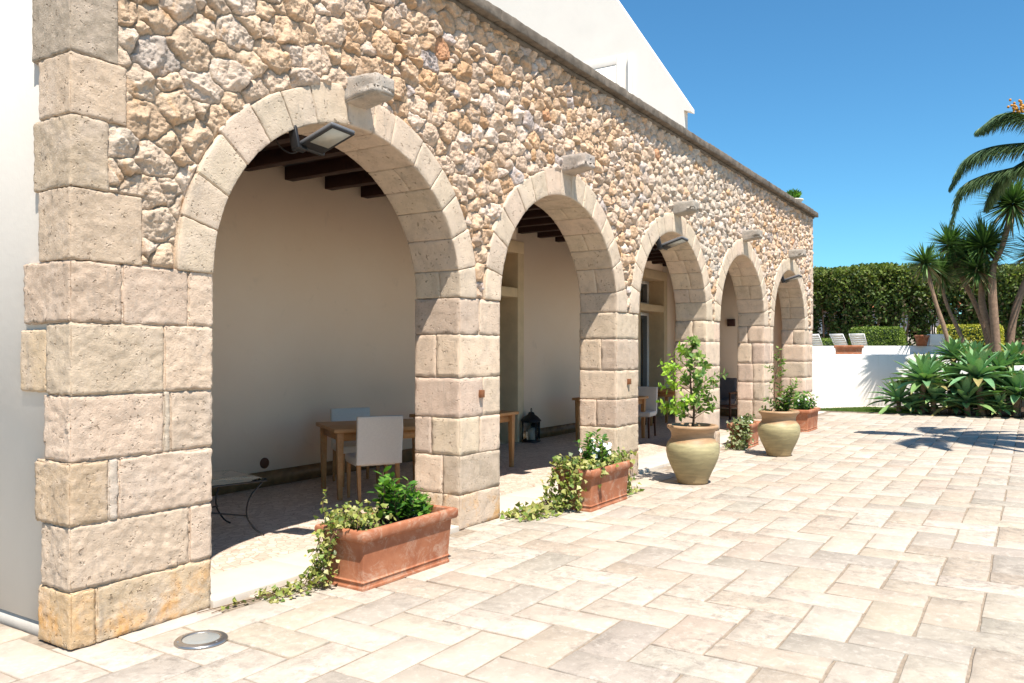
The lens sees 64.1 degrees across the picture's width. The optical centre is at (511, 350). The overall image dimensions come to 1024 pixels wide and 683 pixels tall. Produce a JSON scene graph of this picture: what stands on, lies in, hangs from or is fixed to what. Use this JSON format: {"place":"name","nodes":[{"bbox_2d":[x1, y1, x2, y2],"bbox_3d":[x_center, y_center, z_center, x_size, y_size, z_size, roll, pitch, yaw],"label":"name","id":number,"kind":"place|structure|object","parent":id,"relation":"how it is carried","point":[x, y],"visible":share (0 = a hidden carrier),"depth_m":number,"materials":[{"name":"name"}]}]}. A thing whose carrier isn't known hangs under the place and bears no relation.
{"place":"outdoors","nodes":[
{"label":"outdoors","id":0,"kind":"place"},
{"bbox_2d":[210,415,736,574],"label":"arcade floor","id":1,"kind":"structure","parent":0,"point":[282,518],"depth_m":8.61,"materials":[{"name":"tile"}]},
{"bbox_2d":[211,470,266,534],"bbox_3d":[-2.715,1.319,6.788,1.116,0.484,0.716,0,0,-43],"label":"glass table","id":2,"kind":"object","parent":1,"relation":"on","point":[225,478],"visible":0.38,"depth_m":6.88,"materials":[{"name":"black"}]},
{"bbox_2d":[330,407,379,486],"bbox_3d":[-1.861,1.126,9.708,0.484,0.872,0.567,0,0,-25],"label":"dining chair","id":3,"kind":"object","parent":1,"relation":"on","point":[344,414],"visible":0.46,"depth_m":9.83,"materials":[{"name":"fabric"}]},
{"bbox_2d":[316,419,415,500],"bbox_3d":[-1.479,1.187,9.168,1.240,0.750,0.960,0,0,-25],"label":"table","id":4,"kind":"object","parent":1,"relation":"on","point":[340,432],"visible":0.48,"depth_m":8.87,"materials":[{"name":"brown wood"}]},
{"bbox_2d":[345,415,402,504],"bbox_3d":[-1.451,1.111,8.584,0.484,0.903,0.569,0,0,-25],"label":"dining chair","id":5,"kind":"object","parent":1,"relation":"on","point":[379,440],"visible":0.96,"depth_m":8.35,"materials":[{"name":"fabric"}]},
{"bbox_2d":[409,410,518,466],"bbox_3d":[-0.614,1.187,10.785,0.920,0.750,1.200,0,0,33],"label":"table","id":6,"kind":"object","parent":1,"relation":"on","point":[508,416],"visible":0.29,"depth_m":10.99,"materials":[{"name":"brown wood"}]},
{"bbox_2d":[521,408,540,442],"bbox_3d":[0.330,1.269,14.050,0.350,0.585,0.350,0,0,18],"label":"lantern","id":7,"kind":"object","parent":1,"relation":"on","point":[530,420],"visible":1,"depth_m":13.95,"materials":[{"name":"black metal"}]},
{"bbox_2d":[572,396,648,440],"bbox_3d":[1.748,1.187,14.450,0.920,0.750,1.200,0,0,33],"label":"table","id":8,"kind":"object","parent":1,"relation":"on","point":[642,400],"visible":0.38,"depth_m":14.25,"materials":[{"name":"brown wood"}]},
{"bbox_2d":[638,387,657,437],"bbox_3d":[2.356,1.111,14.930,0.484,0.903,0.569,0,0,24],"label":"dining chair","id":9,"kind":"object","parent":1,"relation":"on","point":[651,404],"visible":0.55,"depth_m":15.04,"materials":[{"name":"fabric"}]},
{"bbox_2d":[650,388,674,425],"bbox_3d":[3.411,1.187,17.280,0.800,0.750,1.000,0,0,33],"label":"table","id":10,"kind":"object","parent":1,"relation":"on","point":[670,393],"visible":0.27,"depth_m":16.99,"materials":[{"name":"brown wood"}]},
{"bbox_2d":[719,378,737,419],"bbox_3d":[4.838,1.096,19.051,0.750,0.932,0.762,0,0,33],"label":"armchair","id":11,"kind":"object","parent":1,"relation":"on","point":[728,390],"visible":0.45,"depth_m":19.14,"materials":[{"name":"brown wood"}]},
{"bbox_2d":[0,410,1023,682],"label":"paving","id":12,"kind":"structure","parent":0,"point":[944,642],"depth_m":5.34,"materials":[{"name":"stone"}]},
{"bbox_2d":[173,630,227,649],"bbox_3d":[-1.718,1.591,4.520,0.284,0.018,0.284,0,0,33],"label":"ground light","id":13,"kind":"object","parent":12,"relation":"on","point":[200,639],"visible":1,"depth_m":4.49,"materials":[{"name":"metal"}]},
{"bbox_2d":[314,504,457,591],"bbox_3d":[-0.883,1.395,5.920,0.466,0.410,1.036,0,0,33],"label":"terracotta trough","id":14,"kind":"object","parent":12,"relation":"on","point":[382,554],"visible":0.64,"depth_m":5.64,"materials":[{"name":"ceramic"}]},
{"bbox_2d":[198,489,396,612],"bbox_3d":[-1.147,1.266,5.575,0.491,0.655,1.940,0,0,42],"label":"ivy","id":15,"kind":"object","parent":14,"relation":"hanging from","point":[355,517],"visible":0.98,"depth_m":5.50,"materials":[{"name":"green plant"}]},
{"bbox_2d":[366,465,432,524],"bbox_3d":[-0.828,1.058,6.037,0.523,0.428,0.426,0,0,-33],"label":"shrub","id":16,"kind":"object","parent":14,"relation":"on","point":[406,506],"visible":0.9,"depth_m":5.96,"materials":[{"name":"green plant"}]},
{"bbox_2d":[399,488,433,515],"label":"shrub","id":17,"kind":"object","parent":14,"relation":"on","point":[428,503],"visible":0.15,"depth_m":6.22,"materials":[{"name":"green plant"}]},
{"bbox_2d":[552,459,632,511],"bbox_3d":[0.860,1.390,8.586,0.476,0.420,0.966,0,0,33],"label":"terracotta trough","id":18,"kind":"object","parent":12,"relation":"on","point":[612,490],"visible":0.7,"depth_m":8.30,"materials":[{"name":"ceramic"}]},
{"bbox_2d":[500,446,644,521],"bbox_3d":[0.772,1.309,8.440,0.638,0.570,2.300,0,0,39],"label":"ivy","id":19,"kind":"object","parent":18,"relation":"hanging from","point":[584,464],"visible":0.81,"depth_m":8.17,"materials":[{"name":"green plant"}]},
{"bbox_2d":[576,428,611,469],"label":"shrub","id":20,"kind":"object","parent":18,"relation":"on","point":[590,448],"visible":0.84,"depth_m":8.49,"materials":[{"name":"green plant"}]},
{"bbox_2d":[666,423,719,484],"bbox_3d":[2.192,1.246,9.921,0.637,0.708,0.640,0,0,10],"label":"clay jar","id":21,"kind":"object","parent":12,"relation":"on","point":[692,454],"visible":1,"depth_m":9.70,"materials":[{"name":"ceramic"}]},
{"bbox_2d":[656,335,727,426],"bbox_3d":[2.151,0.398,9.907,0.845,1.187,0.593,0,0,0],"label":"potted tree","id":22,"kind":"object","parent":21,"relation":"on","point":[692,401],"visible":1,"depth_m":9.88,"materials":[{"name":"green plant"}]},
{"bbox_2d":[727,420,760,448],"bbox_3d":[3.915,1.400,13.755,0.396,0.400,0.786,0,0,31],"label":"terracotta trough","id":23,"kind":"object","parent":12,"relation":"on","point":[754,429],"visible":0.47,"depth_m":13.52,"materials":[{"name":"ceramic"}]},
{"bbox_2d":[724,417,755,449],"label":"ivy","id":24,"kind":"object","parent":23,"relation":"hanging from","point":[742,443],"visible":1,"depth_m":13.32,"materials":[{"name":"green plant"}]},
{"bbox_2d":[733,413,755,423],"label":"shrub","id":25,"kind":"object","parent":23,"relation":"on","point":[746,417],"visible":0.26,"depth_m":13.70,"materials":[{"name":"green plant"}]},
{"bbox_2d":[758,409,799,456],"bbox_3d":[4.082,1.253,12.511,0.624,0.694,0.627,0,0,10],"label":"clay jar","id":26,"kind":"object","parent":12,"relation":"on","point":[779,433],"visible":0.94,"depth_m":12.29,"materials":[{"name":"ceramic"}]},
{"bbox_2d":[759,346,799,411],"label":"potted bush","id":27,"kind":"object","parent":26,"relation":"on","point":[786,403],"visible":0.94,"depth_m":12.49,"materials":[{"name":"green plant"}]},
{"bbox_2d":[790,407,820,431],"bbox_3d":[5.889,1.380,16.552,0.476,0.440,0.986,0,0,33],"label":"terracotta trough","id":28,"kind":"object","parent":12,"relation":"on","point":[806,420],"visible":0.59,"depth_m":16.16,"materials":[{"name":"ceramic"}]},
{"bbox_2d":[792,391,818,409],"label":"shrub","id":29,"kind":"object","parent":28,"relation":"on","point":[802,403],"visible":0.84,"depth_m":16.44,"materials":[{"name":"green plant"}]},
{"bbox_2d":[948,99,1023,228],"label":"palm tree","id":30,"kind":"object","parent":12,"relation":"on","point":[1000,180],"visible":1,"depth_m":13.72,"materials":[{"name":"green plant"}]},
{"bbox_2d":[487,0,693,129],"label":"gabled house","id":31,"kind":"structure","parent":0,"point":[606,38],"depth_m":18.08,"materials":[{"name":"white paint"}]},
{"bbox_2d":[584,54,625,88],"bbox_3d":[1.374,-4.950,18.567,2.620,3.100,0.022,0,0,33],"label":"window","id":32,"kind":"structure","parent":31,"relation":"in","point":[613,68],"depth_m":18.02,"materials":[{"name":"white paint"}]},
{"bbox_2d":[619,0,1023,316],"label":"sky","id":33,"kind":"structure","parent":0,"point":[871,110],"materials":[{"name":"blue"}]},
{"bbox_2d":[815,405,893,413],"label":"path","id":34,"kind":"structure","parent":0,"point":[829,406],"depth_m":23.58,"materials":[{"name":"beige stone"}]},
{"bbox_2d":[818,306,939,345],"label":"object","id":35,"kind":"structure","parent":0,"point":[820,332],"depth_m":41.33,"materials":[{"name":"green plant"}]},
{"bbox_2d":[894,406,1023,417],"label":"planting bed","id":36,"kind":"object","parent":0,"point":[973,413],"visible":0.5,"depth_m":20.68,"materials":[{"name":"soil"}]},
{"bbox_2d":[867,377,929,413],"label":"agave","id":37,"kind":"object","parent":36,"relation":"on","point":[896,396],"visible":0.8,"depth_m":20.98,"materials":[{"name":"green plant"}]},
{"bbox_2d":[893,393,937,415],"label":"agave","id":38,"kind":"object","parent":36,"relation":"on","point":[915,407],"visible":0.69,"depth_m":20.76,"materials":[{"name":"green plant"}]},
{"bbox_2d":[898,362,939,385],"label":"agave","id":39,"kind":"object","parent":36,"relation":"on","point":[911,372],"visible":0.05,"depth_m":22.62,"materials":[{"name":"green plant"}]},
{"bbox_2d":[882,351,957,412],"bbox_3d":[10.512,1.219,20.715,1.972,2.572,1.905,0,0,5],"label":"agave","id":40,"kind":"object","parent":36,"relation":"on","point":[925,367],"visible":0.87,"depth_m":20.55,"materials":[{"name":"green plant"}]},
{"bbox_2d":[898,352,946,379],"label":"agave","id":41,"kind":"object","parent":36,"relation":"on","point":[913,369],"visible":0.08,"depth_m":21.73,"materials":[{"name":"green plant"}]},
{"bbox_2d":[901,240,951,363],"bbox_3d":[11.427,-0.710,22.567,1.427,4.650,1.495,0,0,-16],"label":"yucca","id":42,"kind":"object","parent":36,"relation":"on","point":[925,260],"visible":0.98,"depth_m":22.47,"materials":[{"name":"green plant"}]},
{"bbox_2d":[906,383,946,413],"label":"agave","id":43,"kind":"object","parent":36,"relation":"on","point":[920,397],"visible":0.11,"depth_m":21.18,"materials":[{"name":"green plant"}]},
{"bbox_2d":[900,376,963,414],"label":"agave","id":44,"kind":"object","parent":36,"relation":"on","point":[933,398],"visible":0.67,"depth_m":20.47,"materials":[{"name":"green plant"}]},
{"bbox_2d":[918,250,964,342],"bbox_3d":[12.576,-0.715,24.009,1.499,4.650,1.573,0,0,-17],"label":"yucca","id":45,"kind":"object","parent":36,"relation":"on","point":[941,282],"visible":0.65,"depth_m":23.84,"materials":[{"name":"green plant"}]},
{"bbox_2d":[920,360,971,412],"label":"agave","id":46,"kind":"object","parent":36,"relation":"on","point":[954,390],"visible":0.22,"depth_m":20.64,"materials":[{"name":"green plant"}]},
{"bbox_2d":[929,388,976,415],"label":"agave","id":47,"kind":"object","parent":36,"relation":"on","point":[954,410],"visible":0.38,"depth_m":20.49,"materials":[{"name":"green plant"}]},
{"bbox_2d":[930,335,979,390],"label":"agave","id":48,"kind":"object","parent":36,"relation":"on","point":[952,345],"visible":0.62,"depth_m":21.44,"materials":[{"name":"green plant"}]},
{"bbox_2d":[925,218,990,357],"bbox_3d":[13.078,-1.164,23.943,2.107,5.548,1.641,0,0,33],"label":"yucca","id":49,"kind":"object","parent":36,"relation":"on","point":[947,235],"visible":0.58,"depth_m":23.76,"materials":[{"name":"green plant"}]},
{"bbox_2d":[926,372,1005,415],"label":"agave","id":50,"kind":"object","parent":36,"relation":"on","point":[965,386],"visible":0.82,"depth_m":20.04,"materials":[{"name":"green plant"}]},
{"bbox_2d":[946,337,1000,411],"bbox_3d":[11.991,0.694,21.208,1.532,2.114,1.671,0,0,39],"label":"agave","id":51,"kind":"object","parent":36,"relation":"on","point":[976,346],"visible":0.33,"depth_m":21.05,"materials":[{"name":"green plant"}]},
{"bbox_2d":[937,345,1023,416],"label":"agave","id":52,"kind":"object","parent":36,"relation":"on","point":[975,364],"visible":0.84,"depth_m":19.88,"materials":[{"name":"green plant"}]},
{"bbox_2d":[943,213,1023,364],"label":"yucca","id":53,"kind":"object","parent":36,"relation":"on","point":[983,242],"visible":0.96,"depth_m":23.09,"materials":[{"name":"green plant"}]},
{"bbox_2d":[958,371,1009,413],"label":"agave","id":54,"kind":"object","parent":36,"relation":"on","point":[987,384],"visible":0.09,"depth_m":20.40,"materials":[{"name":"green plant"}]},
{"bbox_2d":[956,389,1015,416],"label":"agave","id":55,"kind":"object","parent":36,"relation":"on","point":[986,411],"visible":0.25,"depth_m":20.21,"materials":[{"name":"green plant"}]},
{"bbox_2d":[974,392,1018,415],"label":"agave","id":56,"kind":"object","parent":36,"relation":"on","point":[998,407],"visible":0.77,"depth_m":19.71,"materials":[{"name":"green plant"}]},
{"bbox_2d":[972,178,1023,400],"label":"yucca","id":57,"kind":"object","parent":36,"relation":"on","point":[1010,207],"visible":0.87,"depth_m":22.77,"materials":[{"name":"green plant"}]},
{"bbox_2d":[976,364,1023,417],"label":"agave","id":58,"kind":"object","parent":36,"relation":"on","point":[1014,382],"visible":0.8,"depth_m":19.68,"materials":[{"name":"green plant"}]},
{"bbox_2d":[980,346,1023,393],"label":"agave","id":59,"kind":"object","parent":36,"relation":"on","point":[1002,356],"visible":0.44,"depth_m":20.42,"materials":[{"name":"green plant"}]},
{"bbox_2d":[997,340,1023,405],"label":"agave","id":60,"kind":"object","parent":36,"relation":"on","point":[1013,347],"visible":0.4,"depth_m":20.74,"materials":[{"name":"green plant"}]},
{"bbox_2d":[1004,233,1023,407],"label":"yucca","id":61,"kind":"object","parent":36,"relation":"on","point":[1014,315],"visible":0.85,"depth_m":22.86,"materials":[{"name":"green plant"}]},
{"bbox_2d":[1005,351,1023,377],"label":"agave","id":62,"kind":"object","parent":36,"relation":"on","point":[1019,360],"visible":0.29,"depth_m":20.25,"materials":[{"name":"green plant"}]},
{"bbox_2d":[1014,366,1023,416],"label":"wall","id":63,"kind":"structure","parent":36,"relation":"on","point":[1017,368],"depth_m":19.55,"materials":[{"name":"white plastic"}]},
{"bbox_2d":[987,365,1023,406],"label":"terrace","id":64,"kind":"structure","parent":0,"point":[1009,398],"depth_m":23.00,"materials":[{"name":"white"}]},
{"bbox_2d":[812,334,822,345],"bbox_3d":[10.362,-0.186,27.316,1.459,0.733,0.480,0,0,-42],"label":"sun lounger","id":65,"kind":"object","parent":64,"relation":"on","point":[816,337],"visible":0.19,"depth_m":26.85,"materials":[{"name":"white plastic"}]},
{"bbox_2d":[812,274,824,333],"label":"hedge tree","id":66,"kind":"object","parent":64,"relation":"on","point":[817,310],"visible":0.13,"depth_m":36.29,"materials":[{"name":"green plant"}]},
{"bbox_2d":[812,338,839,345],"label":"box hedge","id":67,"kind":"object","parent":64,"relation":"on","point":[827,342],"visible":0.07,"depth_m":28.09,"materials":[{"name":"green plant"}]},
{"bbox_2d":[813,266,847,337],"bbox_3d":[14.011,-1.722,36.431,2.468,4.194,2.178,0,0,13],"label":"hedge tree","id":68,"kind":"object","parent":64,"relation":"on","point":[819,272],"visible":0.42,"depth_m":35.87,"materials":[{"name":"green plant"}]},
{"bbox_2d":[829,334,847,344],"bbox_3d":[11.061,-0.186,26.857,1.459,0.733,0.480,0,0,-35],"label":"sun lounger","id":69,"kind":"object","parent":64,"relation":"on","point":[837,337],"visible":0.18,"depth_m":26.51,"materials":[{"name":"white plastic"}]},
{"bbox_2d":[823,265,875,343],"bbox_3d":[14.698,-1.668,35.591,2.214,4.081,2.467,0,0,-10],"label":"hedge tree","id":70,"kind":"object","parent":64,"relation":"on","point":[839,283],"visible":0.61,"depth_m":35.07,"materials":[{"name":"green plant"}]},
{"bbox_2d":[849,334,867,345],"bbox_3d":[11.473,-0.186,26.615,0.480,0.733,1.459,0,0,43],"label":"sun lounger","id":71,"kind":"object","parent":64,"relation":"on","point":[857,338],"visible":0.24,"depth_m":26.17,"materials":[{"name":"white plastic"}]},
{"bbox_2d":[845,262,905,326],"bbox_3d":[15.504,-1.713,34.940,2.634,4.181,2.304,0,0,-4],"label":"hedge tree","id":72,"kind":"object","parent":64,"relation":"on","point":[867,280],"visible":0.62,"depth_m":34.28,"materials":[{"name":"green plant"}]},
{"bbox_2d":[848,325,906,345],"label":"box hedge","id":73,"kind":"object","parent":64,"relation":"on","point":[877,335],"visible":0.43,"depth_m":27.06,"materials":[{"name":"green plant"}]},
{"bbox_2d":[874,263,931,345],"bbox_3d":[16.495,-1.664,34.536,2.180,4.077,2.499,0,0,-30],"label":"hedge tree","id":74,"kind":"object","parent":64,"relation":"on","point":[902,287],"visible":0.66,"depth_m":33.93,"materials":[{"name":"green plant"}]},
{"bbox_2d":[905,270,958,339],"bbox_3d":[17.502,-1.574,34.212,2.335,3.891,2.061,0,0,5],"label":"hedge tree","id":75,"kind":"object","parent":64,"relation":"on","point":[930,316],"visible":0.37,"depth_m":33.76,"materials":[{"name":"green plant"}]},
{"bbox_2d":[932,260,990,324],"bbox_3d":[18.413,-1.779,33.627,2.292,4.310,2.554,0,0,-39],"label":"hedge tree","id":76,"kind":"object","parent":64,"relation":"on","point":[961,319],"visible":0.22,"depth_m":33.06,"materials":[{"name":"green plant"}]},
{"bbox_2d":[936,324,1004,351],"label":"box hedge","id":77,"kind":"object","parent":64,"relation":"on","point":[972,332],"visible":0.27,"depth_m":27.66,"materials":[{"name":"green plant"}]},
{"bbox_2d":[958,273,1016,341],"bbox_3d":[19.304,-1.550,33.070,2.424,3.847,2.120,0,0,19],"label":"hedge tree","id":78,"kind":"object","parent":64,"relation":"on","point":[963,301],"visible":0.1,"depth_m":32.87,"materials":[{"name":"green plant"}]},
{"bbox_2d":[986,263,1023,351],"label":"hedge tree","id":79,"kind":"object","parent":64,"relation":"on","point":[1009,286],"visible":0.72,"depth_m":31.68,"materials":[{"name":"green plant"}]},
{"label":"ground","id":80,"kind":"structure","parent":0,"visible":0},
{"bbox_2d":[0,0,818,649],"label":"arcade building","id":81,"kind":"structure","parent":80,"relation":"on","point":[450,244],"depth_m":7.31,"materials":[{"name":"stone"}]},
{"bbox_2d":[260,458,268,468],"bbox_3d":[-2.844,1.290,9.409,0.020,0.124,0.124,0,0,33],"label":"wall vent","id":82,"kind":"object","parent":81,"relation":"attached to","point":[264,463],"depth_m":9.39,"materials":[{"name":"brown metal"}]},
{"bbox_2d":[275,122,354,155],"bbox_3d":[-1.377,-1.497,5.733,0.512,0.182,0.280,-20,-13,30],"label":"floodlight","id":83,"kind":"object","parent":81,"relation":"attached to","point":[324,139],"visible":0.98,"depth_m":5.66,"materials":[{"name":"grey metal"}]},
{"bbox_2d":[499,240,523,441],"bbox_3d":[-0.479,-0.155,13.534,0.491,3.450,1.780,0,0,33],"label":"door","id":84,"kind":"structure","parent":81,"relation":"in","point":[511,335],"depth_m":14.07,"materials":[{"name":"wood"}]},
{"bbox_2d":[638,268,666,420],"bbox_3d":[3.055,-0.155,19.073,0.491,3.450,1.780,0,0,33],"label":"door","id":85,"kind":"structure","parent":81,"relation":"in","point":[652,316],"depth_m":19.59,"materials":[{"name":"wood"}]},
{"bbox_2d":[652,236,687,249],"bbox_3d":[2.131,-1.497,11.229,0.512,0.182,0.280,-20,-13,30],"label":"floodlight","id":86,"kind":"object","parent":81,"relation":"attached to","point":[667,245],"visible":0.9,"depth_m":11.14,"materials":[{"name":"grey metal"}]},
{"bbox_2d":[727,319,734,325],"bbox_3d":[5.221,-0.675,19.493,0.170,0.170,0.119,0,0,33],"label":"wall lamp","id":87,"kind":"object","parent":81,"relation":"attached to","point":[730,322],"visible":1,"depth_m":19.44,"materials":[{"name":"brown metal"}]},
{"bbox_2d":[781,274,801,282],"bbox_3d":[5.638,-1.497,16.726,0.512,0.182,0.280,-20,-13,30],"label":"floodlight","id":88,"kind":"object","parent":81,"relation":"attached to","point":[792,278],"visible":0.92,"depth_m":16.64,"materials":[{"name":"grey metal"}]},
{"bbox_2d":[786,188,803,201],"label":"bowl plant","id":89,"kind":"object","parent":81,"relation":"on","point":[796,194],"visible":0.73,"depth_m":17.80,"materials":[{"name":"green plant"}]},
{"bbox_2d":[812,334,966,406],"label":"garden wall","id":90,"kind":"structure","parent":80,"relation":"on","point":[846,379],"depth_m":24.20,"materials":[{"name":"white paint"}]},
{"bbox_2d":[834,345,863,353],"bbox_3d":[10.001,-0.035,24.297,0.816,0.270,0.276,0,0,18],"label":"terracotta trough","id":91,"kind":"object","parent":90,"relation":"on","point":[848,349],"visible":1,"depth_m":24.20,"materials":[{"name":"ceramic"}]},
{"bbox_2d":[914,335,929,345],"bbox_3d":[12.218,-0.315,24.388,0.430,0.320,0.430,0,0,33],"label":"terracotta pot","id":92,"kind":"object","parent":90,"relation":"on","point":[921,340],"visible":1,"depth_m":24.25,"materials":[{"name":"orange ceramic"}]},
{"label":"lawn","id":93,"kind":"structure","parent":0,"visible":0},
{"bbox_2d":[821,406,919,413],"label":"lawn grass","id":94,"kind":"structure","parent":93,"relation":"on","point":[871,409],"depth_m":21.75,"materials":[{"name":"green plant"}]}
]}

